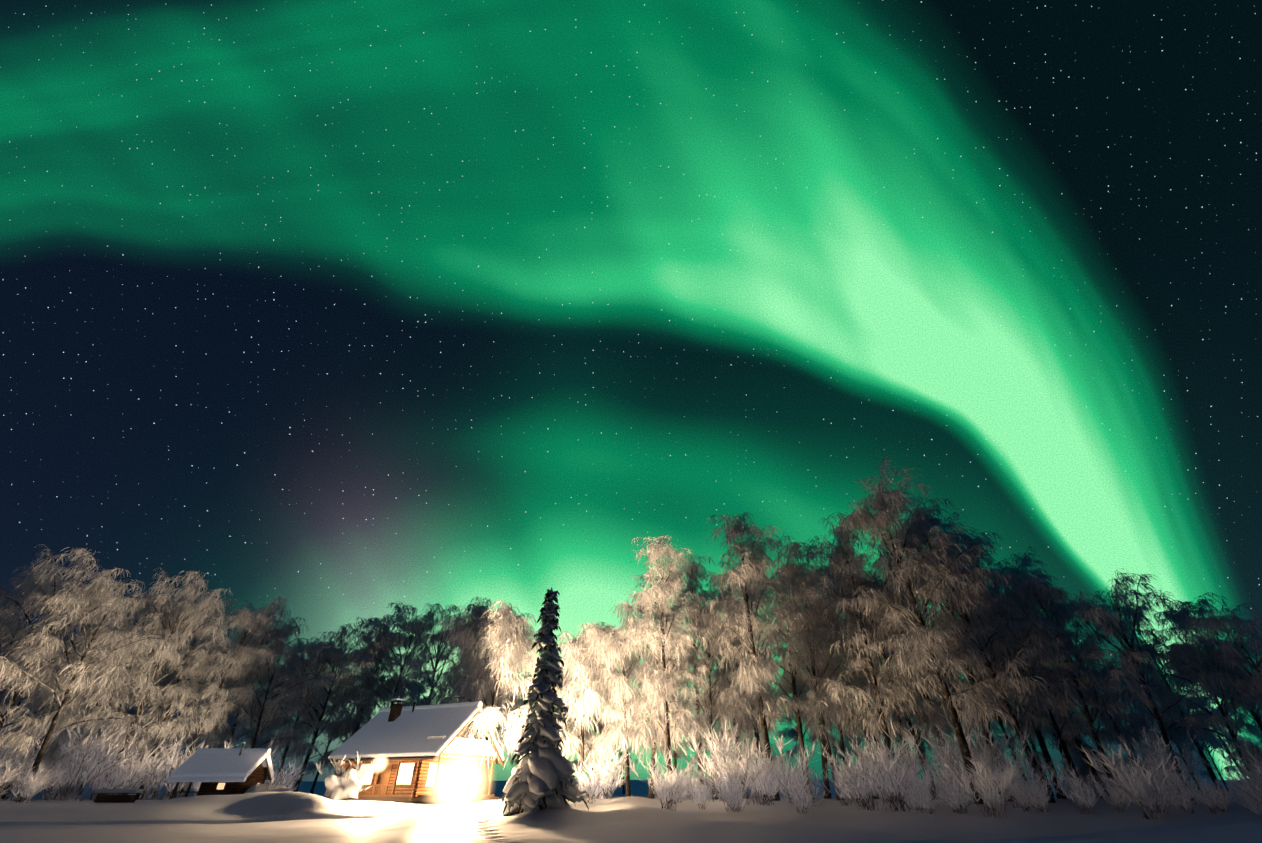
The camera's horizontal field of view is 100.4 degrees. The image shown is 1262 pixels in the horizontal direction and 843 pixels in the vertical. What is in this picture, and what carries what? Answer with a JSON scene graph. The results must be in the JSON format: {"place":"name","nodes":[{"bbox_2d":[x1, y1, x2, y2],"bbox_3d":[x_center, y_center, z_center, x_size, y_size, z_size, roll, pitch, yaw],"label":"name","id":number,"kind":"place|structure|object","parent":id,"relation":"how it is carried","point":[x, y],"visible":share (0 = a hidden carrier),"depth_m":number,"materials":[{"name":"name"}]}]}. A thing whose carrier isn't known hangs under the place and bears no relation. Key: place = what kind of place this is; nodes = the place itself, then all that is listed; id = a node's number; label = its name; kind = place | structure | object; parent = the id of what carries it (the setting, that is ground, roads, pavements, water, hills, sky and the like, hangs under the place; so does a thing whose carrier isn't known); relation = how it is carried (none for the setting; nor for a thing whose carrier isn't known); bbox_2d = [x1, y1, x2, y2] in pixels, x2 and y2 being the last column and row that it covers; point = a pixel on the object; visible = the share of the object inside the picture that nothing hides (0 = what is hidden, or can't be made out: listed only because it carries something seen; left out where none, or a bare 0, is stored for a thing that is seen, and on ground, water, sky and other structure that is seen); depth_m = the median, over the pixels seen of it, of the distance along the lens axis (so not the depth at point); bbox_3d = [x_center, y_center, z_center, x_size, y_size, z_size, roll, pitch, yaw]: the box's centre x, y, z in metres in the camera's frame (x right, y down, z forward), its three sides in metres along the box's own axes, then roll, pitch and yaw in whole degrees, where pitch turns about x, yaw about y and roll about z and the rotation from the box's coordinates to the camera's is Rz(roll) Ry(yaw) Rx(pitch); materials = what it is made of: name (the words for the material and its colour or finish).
{"place":"outdoors","nodes":[
{"label":"outdoors","id":0,"kind":"place"},
{"bbox_2d":[0,779,1261,842],"bbox_3d":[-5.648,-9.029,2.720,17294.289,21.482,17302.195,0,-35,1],"label":"ground","id":1,"kind":"structure","parent":0,"point":[302,815],"depth_m":23.51,"materials":[{"name":"snow"}]},
{"bbox_2d":[11,760,60,803],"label":"bush","id":2,"kind":"object","parent":1,"relation":"on","point":[29,789],"visible":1,"depth_m":27.99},
{"bbox_2d":[2,737,78,800],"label":"bush","id":3,"kind":"object","parent":1,"relation":"on","point":[60,756],"visible":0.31,"depth_m":32.39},
{"bbox_2d":[0,706,84,800],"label":"bush","id":4,"kind":"object","parent":1,"relation":"on","point":[8,757],"visible":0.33,"depth_m":32.39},
{"bbox_2d":[0,544,144,737],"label":"birch","id":5,"kind":"object","parent":1,"relation":"on","point":[85,594],"visible":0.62,"depth_m":34.64,"materials":[{"name":"white plant"}]},
{"bbox_2d":[0,564,146,727],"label":"birch","id":6,"kind":"object","parent":1,"relation":"on","point":[4,621],"visible":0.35,"depth_m":38.44,"materials":[{"name":"white plant"}]},
{"bbox_2d":[1,593,152,798],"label":"birch","id":7,"kind":"object","parent":1,"relation":"on","point":[32,723],"visible":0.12,"depth_m":41.49,"materials":[{"name":"white plant"}]},
{"bbox_2d":[0,580,189,801],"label":"birch","id":8,"kind":"object","parent":1,"relation":"on","point":[20,742],"visible":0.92,"depth_m":33.50,"materials":[{"name":"white plant"}]},
{"bbox_2d":[40,708,162,800],"bbox_3d":[-34.872,21.303,33.943,7.283,5.281,5.686,-26,-43,32],"label":"bush","id":9,"kind":"object","parent":1,"relation":"on","point":[82,767],"visible":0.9,"depth_m":33.45,"materials":[{"name":"plant"}]},
{"bbox_2d":[77,748,160,799],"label":"bush","id":10,"kind":"object","parent":1,"relation":"on","point":[101,783],"visible":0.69,"depth_m":35.12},
{"bbox_2d":[94,789,143,802],"bbox_3d":[-29.839,21.824,30.496,2.200,0.836,0.715,4,-35,-6],"label":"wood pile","id":11,"kind":"object","parent":1,"relation":"on","point":[99,798],"visible":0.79,"depth_m":30.35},
{"bbox_2d":[41,580,210,799],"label":"birch","id":12,"kind":"object","parent":1,"relation":"on","point":[112,708],"visible":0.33,"depth_m":40.31,"materials":[{"name":"white plant"}]},
{"bbox_2d":[87,734,189,794],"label":"bush","id":13,"kind":"object","parent":1,"relation":"on","point":[129,763],"visible":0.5,"depth_m":36.15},
{"bbox_2d":[73,568,241,794],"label":"birch","id":14,"kind":"object","parent":1,"relation":"on","point":[201,607],"visible":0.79,"depth_m":40.03,"materials":[{"name":"white plant"}]},
{"bbox_2d":[122,733,211,799],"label":"bush","id":15,"kind":"object","parent":1,"relation":"on","point":[154,780],"visible":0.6,"depth_m":37.22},
{"bbox_2d":[91,610,260,799],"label":"birch","id":16,"kind":"object","parent":1,"relation":"on","point":[178,680],"visible":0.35,"depth_m":41.97,"materials":[{"name":"white plant"}]},
{"bbox_2d":[124,603,231,794],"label":"birch","id":17,"kind":"object","parent":1,"relation":"on","point":[169,718],"visible":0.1,"depth_m":47.08,"materials":[{"name":"white plant"}]},
{"bbox_2d":[150,734,218,799],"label":"bush","id":18,"kind":"object","parent":1,"relation":"on","point":[182,785],"visible":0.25,"depth_m":38.04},
{"bbox_2d":[149,596,290,797],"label":"birch","id":19,"kind":"object","parent":1,"relation":"on","point":[256,622],"visible":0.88,"depth_m":41.97,"materials":[{"name":"white plant"}]},
{"bbox_2d":[167,742,273,798],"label":"shed","id":20,"kind":"structure","parent":1,"relation":"on","point":[225,771],"depth_m":32.01,"materials":[{"name":"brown wood"}]},
{"bbox_2d":[166,635,282,796],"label":"birch","id":21,"kind":"object","parent":1,"relation":"on","point":[186,744],"visible":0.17,"depth_m":49.94,"materials":[{"name":"white plant"}]},
{"bbox_2d":[191,600,311,747],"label":"birch","id":22,"kind":"object","parent":1,"relation":"on","point":[291,628],"visible":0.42,"depth_m":46.55,"materials":[{"name":"white plant"}]},
{"bbox_2d":[207,634,335,758],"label":"birch","id":23,"kind":"object","parent":1,"relation":"on","point":[289,692],"visible":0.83,"depth_m":43.67,"materials":[{"name":"white plant"}]},
{"bbox_2d":[250,635,343,770],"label":"birch","id":24,"kind":"object","parent":1,"relation":"on","point":[279,750],"visible":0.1,"depth_m":51.60,"materials":[{"name":"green plant"}]},
{"bbox_2d":[248,630,352,776],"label":"birch","id":25,"kind":"object","parent":1,"relation":"on","point":[316,694],"visible":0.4,"depth_m":49.11,"materials":[{"name":"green plant"}]},
{"bbox_2d":[269,622,390,791],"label":"birch","id":26,"kind":"object","parent":1,"relation":"on","point":[356,657],"visible":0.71,"depth_m":49.33,"materials":[{"name":"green plant"}]},
{"bbox_2d":[287,670,384,793],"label":"birch","id":27,"kind":"object","parent":1,"relation":"on","point":[312,768],"visible":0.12,"depth_m":61.87,"materials":[{"name":"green plant"}]},
{"bbox_2d":[323,768,360,799],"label":"snowy shrub","id":28,"kind":"object","parent":1,"relation":"on","point":[341,788],"visible":0.92,"depth_m":31.89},
{"bbox_2d":[316,750,379,800],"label":"shrub","id":29,"kind":"object","parent":1,"relation":"on","point":[359,774],"visible":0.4,"depth_m":33.03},
{"bbox_2d":[325,619,405,743],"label":"birch","id":30,"kind":"object","parent":1,"relation":"on","point":[347,721],"visible":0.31,"depth_m":53.54,"materials":[{"name":"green plant"}]},
{"bbox_2d":[307,601,424,747],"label":"birch","id":31,"kind":"object","parent":1,"relation":"on","point":[335,730],"visible":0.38,"depth_m":54.48,"materials":[{"name":"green plant"}]},
{"bbox_2d":[338,603,445,730],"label":"birch","id":32,"kind":"object","parent":1,"relation":"on","point":[416,627],"visible":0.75,"depth_m":53.84,"materials":[{"name":"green plant"}]},
{"bbox_2d":[328,698,504,801],"bbox_3d":[-14.817,22.203,35.930,9.988,6.025,8.900,-15,-38,20],"label":"log cabin","id":33,"kind":"object","parent":1,"relation":"on","point":[413,750],"visible":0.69,"depth_m":34.59,"materials":[{"name":"brown wood"}]},
{"bbox_2d":[379,603,471,705],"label":"birch","id":34,"kind":"object","parent":1,"relation":"on","point":[448,679],"visible":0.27,"depth_m":58.37,"materials":[{"name":"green plant"}]},
{"bbox_2d":[430,596,492,702],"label":"birch","id":35,"kind":"object","parent":1,"relation":"on","point":[443,656],"visible":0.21,"depth_m":57.57,"materials":[{"name":"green plant"}]},
{"bbox_2d":[438,598,540,766],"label":"birch","id":36,"kind":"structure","parent":1,"relation":"on","point":[476,609],"depth_m":43.27,"materials":[{"name":"white plant"}]},
{"bbox_2d":[437,600,561,793],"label":"birch","id":37,"kind":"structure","parent":1,"relation":"on","point":[508,643],"depth_m":39.60,"materials":[{"name":"white plant"}]},
{"bbox_2d":[498,587,588,815],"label":"spruce","id":38,"kind":"object","parent":1,"relation":"on","point":[542,776],"visible":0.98,"depth_m":28.32,"materials":[{"name":"green wood"}]},
{"bbox_2d":[517,622,639,796],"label":"birch","id":39,"kind":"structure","parent":1,"relation":"on","point":[585,693],"depth_m":39.80,"materials":[{"name":"white plant"}]},
{"bbox_2d":[572,760,613,803],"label":"bush","id":40,"kind":"object","parent":1,"relation":"on","point":[593,789],"visible":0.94,"depth_m":32.04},
{"bbox_2d":[572,735,631,798],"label":"bush","id":41,"kind":"object","parent":1,"relation":"on","point":[614,772],"visible":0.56,"depth_m":35.94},
{"bbox_2d":[573,601,686,796],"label":"birch","id":42,"kind":"object","parent":1,"relation":"on","point":[621,687],"visible":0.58,"depth_m":39.34,"materials":[{"name":"white plant"}]},
{"bbox_2d":[619,570,702,798],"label":"birch","id":43,"kind":"object","parent":1,"relation":"on","point":[650,792],"visible":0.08,"depth_m":44.46,"materials":[{"name":"white plant"}]},
{"bbox_2d":[627,747,698,810],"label":"bush","id":44,"kind":"object","parent":1,"relation":"on","point":[671,791],"visible":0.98,"depth_m":29.78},
{"bbox_2d":[611,534,721,803],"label":"birch","id":45,"kind":"object","parent":1,"relation":"on","point":[664,591],"visible":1,"depth_m":38.22,"materials":[{"name":"white plant"}]},
{"bbox_2d":[650,554,744,793],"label":"birch","id":46,"kind":"object","parent":1,"relation":"on","point":[692,586],"visible":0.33,"depth_m":45.73,"materials":[{"name":"white plant"}]},
{"bbox_2d":[686,772,727,809],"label":"bush","id":47,"kind":"object","parent":1,"relation":"on","point":[701,799],"visible":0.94,"depth_m":30.52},
{"bbox_2d":[668,589,748,799],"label":"birch","id":48,"kind":"object","parent":1,"relation":"on","point":[709,687],"visible":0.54,"depth_m":42.10,"materials":[{"name":"white plant"}]},
{"bbox_2d":[688,746,763,811],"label":"bush","id":49,"kind":"object","parent":1,"relation":"on","point":[729,776],"visible":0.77,"depth_m":29.98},
{"bbox_2d":[699,577,762,798],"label":"birch","id":50,"kind":"object","parent":1,"relation":"on","point":[724,664],"visible":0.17,"depth_m":46.25,"materials":[{"name":"white plant"}]},
{"bbox_2d":[672,708,794,801],"bbox_3d":[6.203,22.104,35.391,6.190,5.749,7.929,13,-37,-18],"label":"bush","id":51,"kind":"object","parent":1,"relation":"on","point":[716,758],"visible":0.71,"depth_m":35.51,"materials":[{"name":"plant"}]},
{"bbox_2d":[702,546,787,797],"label":"birch","id":52,"kind":"object","parent":1,"relation":"on","point":[755,725],"visible":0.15,"depth_m":48.11,"materials":[{"name":"white plant"}]},
{"bbox_2d":[722,739,786,804],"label":"bush","id":53,"kind":"object","parent":1,"relation":"on","point":[755,795],"visible":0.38,"depth_m":32.32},
{"bbox_2d":[695,511,814,800],"bbox_3d":[9.086,16.211,39.607,8.153,20.152,7.994,20,-40,-26],"label":"birch","id":54,"kind":"object","parent":1,"relation":"on","point":[748,569],"visible":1,"depth_m":39.78,"materials":[{"name":"white plant"}]},
{"bbox_2d":[687,534,838,798],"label":"birch","id":55,"kind":"object","parent":1,"relation":"on","point":[792,677],"visible":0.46,"depth_m":42.76,"materials":[{"name":"white plant"}]},
{"bbox_2d":[735,752,796,806],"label":"bush","id":56,"kind":"object","parent":1,"relation":"on","point":[766,785],"visible":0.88,"depth_m":31.66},
{"bbox_2d":[751,733,833,803],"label":"bush","id":57,"kind":"object","parent":1,"relation":"on","point":[800,766],"visible":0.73,"depth_m":32.69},
{"bbox_2d":[774,669,817,761],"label":"birch","id":58,"kind":"object","parent":1,"relation":"on","point":[792,733],"visible":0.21,"depth_m":74.89,"materials":[{"name":"white plant"}]},
{"bbox_2d":[778,769,830,814],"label":"bush","id":59,"kind":"object","parent":1,"relation":"on","point":[799,803],"visible":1,"depth_m":28.26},
{"bbox_2d":[757,535,870,798],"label":"birch","id":60,"kind":"object","parent":1,"relation":"on","point":[788,689],"visible":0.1,"depth_m":43.94,"materials":[{"name":"white plant"}]},
{"bbox_2d":[765,559,863,799],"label":"birch","id":61,"kind":"object","parent":1,"relation":"on","point":[820,705],"visible":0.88,"depth_m":39.27,"materials":[{"name":"white plant"}]},
{"bbox_2d":[818,736,905,810],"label":"bush","id":62,"kind":"object","parent":1,"relation":"on","point":[858,781],"visible":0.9,"depth_m":28.99,"materials":[{"name":"plant"}]},
{"bbox_2d":[802,563,928,798],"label":"birch","id":63,"kind":"object","parent":1,"relation":"on","point":[848,719],"visible":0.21,"depth_m":40.91,"materials":[{"name":"white plant"}]},
{"bbox_2d":[803,511,932,801],"bbox_3d":[16.684,15.574,37.823,7.765,19.192,7.613,-16,-38,21],"label":"birch","id":64,"kind":"object","parent":1,"relation":"on","point":[893,687],"visible":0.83,"depth_m":37.71,"materials":[{"name":"white plant"}]},
{"bbox_2d":[813,560,937,768],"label":"birch","id":65,"kind":"object","parent":1,"relation":"on","point":[863,685],"visible":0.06,"depth_m":39.79,"materials":[{"name":"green plant"}]},
{"bbox_2d":[832,720,944,811],"bbox_3d":[14.280,18.964,29.214,4.750,4.412,6.085,0,-35,1],"label":"bush","id":66,"kind":"object","parent":1,"relation":"on","point":[890,781],"visible":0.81,"depth_m":28.52,"materials":[{"name":"plant"}]},
{"bbox_2d":[827,558,965,799],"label":"birch","id":67,"kind":"object","parent":1,"relation":"on","point":[929,712],"visible":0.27,"depth_m":36.92,"materials":[{"name":"white plant"}]},
{"bbox_2d":[854,528,955,746],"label":"birch","id":68,"kind":"object","parent":1,"relation":"on","point":[928,697],"visible":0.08,"depth_m":41.69,"materials":[{"name":"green plant"}]},
{"bbox_2d":[866,739,950,809],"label":"bush","id":69,"kind":"object","parent":1,"relation":"on","point":[909,773],"visible":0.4,"depth_m":28.32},
{"bbox_2d":[836,455,1006,803],"bbox_3d":[19.387,12.363,35.853,9.613,22.335,9.300,6,-35,-9],"label":"birch","id":70,"kind":"object","parent":1,"relation":"on","point":[882,506],"visible":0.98,"depth_m":35.57,"materials":[{"name":"white plant"}]},
{"bbox_2d":[897,720,985,796],"bbox_3d":[20.657,22.066,34.461,5.406,4.595,6.549,4,-35,-6],"label":"bush","id":71,"kind":"object","parent":1,"relation":"on","point":[946,743],"visible":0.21,"depth_m":33.72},
{"bbox_2d":[878,495,1029,801],"bbox_3d":[22.916,14.652,37.355,8.153,20.152,7.994,-15,-38,20],"label":"birch","id":72,"kind":"object","parent":1,"relation":"on","point":[993,604],"visible":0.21,"depth_m":36.28,"materials":[{"name":"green plant"}]},
{"bbox_2d":[924,767,987,813],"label":"bush","id":73,"kind":"object","parent":1,"relation":"on","point":[951,798],"visible":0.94,"depth_m":26.47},
{"bbox_2d":[913,703,1036,801],"bbox_3d":[21.445,20.250,32.593,6.559,5.473,7.788,15,-38,-20],"label":"bush","id":74,"kind":"object","parent":1,"relation":"on","point":[974,746],"visible":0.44,"depth_m":32.89,"materials":[{"name":"plant"}]},
{"bbox_2d":[933,748,1022,817],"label":"bush","id":75,"kind":"object","parent":1,"relation":"on","point":[989,795],"visible":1,"depth_m":25.17,"materials":[{"name":"plant"}]},
{"bbox_2d":[901,512,1060,797],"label":"birch","id":76,"kind":"object","parent":1,"relation":"on","point":[944,525],"visible":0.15,"depth_m":42.41,"materials":[{"name":"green plant"}]},
{"bbox_2d":[888,507,1088,802],"bbox_3d":[23.155,13.984,34.685,9.464,18.219,7.942,-11,-36,15],"label":"birch","id":77,"kind":"object","parent":1,"relation":"on","point":[1034,689],"visible":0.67,"depth_m":33.91,"materials":[{"name":"white plant"}]},
{"bbox_2d":[921,640,1068,787],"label":"birch","id":78,"kind":"object","parent":1,"relation":"on","point":[1000,723],"visible":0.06,"depth_m":41.57,"materials":[{"name":"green plant"}]},
{"bbox_2d":[948,736,1052,808],"bbox_3d":[20.329,18.915,28.447,3.586,3.331,4.594,28,-44,-34],"label":"bush","id":79,"kind":"object","parent":1,"relation":"on","point":[1002,759],"visible":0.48,"depth_m":28.17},
{"bbox_2d":[946,529,1078,798],"bbox_3d":[29.088,17.504,40.749,7.765,19.192,7.613,-10,-36,14],"label":"birch","id":80,"kind":"object","parent":1,"relation":"on","point":[1043,747],"visible":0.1,"depth_m":39.31,"materials":[{"name":"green plant"}]},
{"bbox_2d":[1004,767,1060,812],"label":"bush","id":81,"kind":"object","parent":1,"relation":"on","point":[1041,797],"visible":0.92,"depth_m":26.01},
{"bbox_2d":[958,581,1117,797],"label":"birch","id":82,"kind":"object","parent":1,"relation":"on","point":[1041,717],"visible":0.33,"depth_m":36.52,"materials":[{"name":"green plant"}]},
{"bbox_2d":[972,543,1109,797],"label":"birch","id":83,"kind":"object","parent":1,"relation":"on","point":[1025,560],"visible":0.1,"depth_m":42.24,"materials":[{"name":"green plant"}]},
{"bbox_2d":[984,559,1139,801],"bbox_3d":[27.538,15.435,33.380,5.918,14.214,6.117,28,-43,-33],"label":"birch","id":84,"kind":"object","parent":1,"relation":"on","point":[1038,592],"visible":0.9,"depth_m":33.06,"materials":[{"name":"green plant"}]},
{"bbox_2d":[1038,662,1111,797],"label":"tree","id":85,"kind":"object","parent":1,"relation":"on","point":[1077,758],"visible":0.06,"depth_m":40.14,"materials":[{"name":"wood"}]},
{"bbox_2d":[1040,759,1115,814],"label":"bush","id":86,"kind":"object","parent":1,"relation":"on","point":[1079,792],"visible":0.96,"depth_m":24.81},
{"bbox_2d":[1015,584,1171,762],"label":"birch","id":87,"kind":"object","parent":1,"relation":"on","point":[1140,723],"visible":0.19,"depth_m":35.64,"materials":[{"name":"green plant"}]},
{"bbox_2d":[1084,768,1130,811],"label":"bush","id":88,"kind":"object","parent":1,"relation":"on","point":[1114,799],"visible":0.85,"depth_m":24.90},
{"bbox_2d":[1076,737,1185,819],"bbox_3d":[22.276,15.595,23.150,3.728,3.169,4.517,-20,-40,26],"label":"bush","id":89,"kind":"object","parent":1,"relation":"on","point":[1149,790],"visible":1,"depth_m":23.07,"materials":[{"name":"plant"}]},
{"bbox_2d":[1057,568,1245,800],"bbox_3d":[30.299,15.550,31.632,6.794,11.969,7.466,-5,-35,7],"label":"birch","id":90,"kind":"object","parent":1,"relation":"on","point":[1100,617],"visible":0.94,"depth_m":31.76,"materials":[{"name":"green plant"}]},
{"bbox_2d":[1096,721,1208,805],"bbox_3d":[26.872,17.418,26.962,5.200,3.770,4.059,-1,-35,1],"label":"bush","id":91,"kind":"object","parent":1,"relation":"on","point":[1157,750],"visible":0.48,"depth_m":26.65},
{"bbox_2d":[1103,599,1228,798],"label":"birch","id":92,"kind":"object","parent":1,"relation":"on","point":[1158,645],"visible":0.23,"depth_m":35.27,"materials":[{"name":"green plant"}]},
{"bbox_2d":[1123,674,1220,793],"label":"birch","id":93,"kind":"object","parent":1,"relation":"on","point":[1139,707],"visible":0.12,"depth_m":44.77,"materials":[{"name":"white plant"}]},
{"bbox_2d":[1162,770,1194,813],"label":"bush","id":94,"kind":"object","parent":1,"relation":"on","point":[1185,796],"visible":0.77,"depth_m":23.29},
{"bbox_2d":[1113,607,1261,798],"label":"birch","id":95,"kind":"object","parent":1,"relation":"on","point":[1225,706],"visible":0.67,"depth_m":31.16,"materials":[{"name":"white plant"}]},
{"bbox_2d":[1140,587,1261,737],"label":"birch","id":96,"kind":"object","parent":1,"relation":"on","point":[1169,613],"visible":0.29,"depth_m":33.60,"materials":[{"name":"white plant"}]},
{"bbox_2d":[1167,771,1236,814],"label":"bush","id":97,"kind":"object","parent":1,"relation":"on","point":[1206,798],"visible":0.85,"depth_m":22.68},
{"bbox_2d":[1167,672,1248,780],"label":"birch","id":98,"kind":"object","parent":1,"relation":"on","point":[1205,701],"visible":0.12,"depth_m":57.81,"materials":[{"name":"white plant"}]},
{"bbox_2d":[1179,703,1259,791],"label":"birch","id":99,"kind":"object","parent":1,"relation":"on","point":[1203,773],"visible":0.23,"depth_m":60.15,"materials":[{"name":"white plant"}]},
{"bbox_2d":[1178,606,1261,759],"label":"birch","id":100,"kind":"object","parent":1,"relation":"on","point":[1235,655],"visible":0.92,"depth_m":29.57,"materials":[{"name":"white plant"}]},
{"bbox_2d":[1192,728,1261,784],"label":"bush","id":101,"kind":"object","parent":1,"relation":"on","point":[1255,755],"visible":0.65,"depth_m":26.81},
{"bbox_2d":[1213,779,1261,816],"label":"bush","id":102,"kind":"object","parent":1,"relation":"on","point":[1252,803],"visible":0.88,"depth_m":21.65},
{"bbox_2d":[0,0,1261,780],"label":"sky","id":103,"kind":"structure","parent":0,"point":[345,310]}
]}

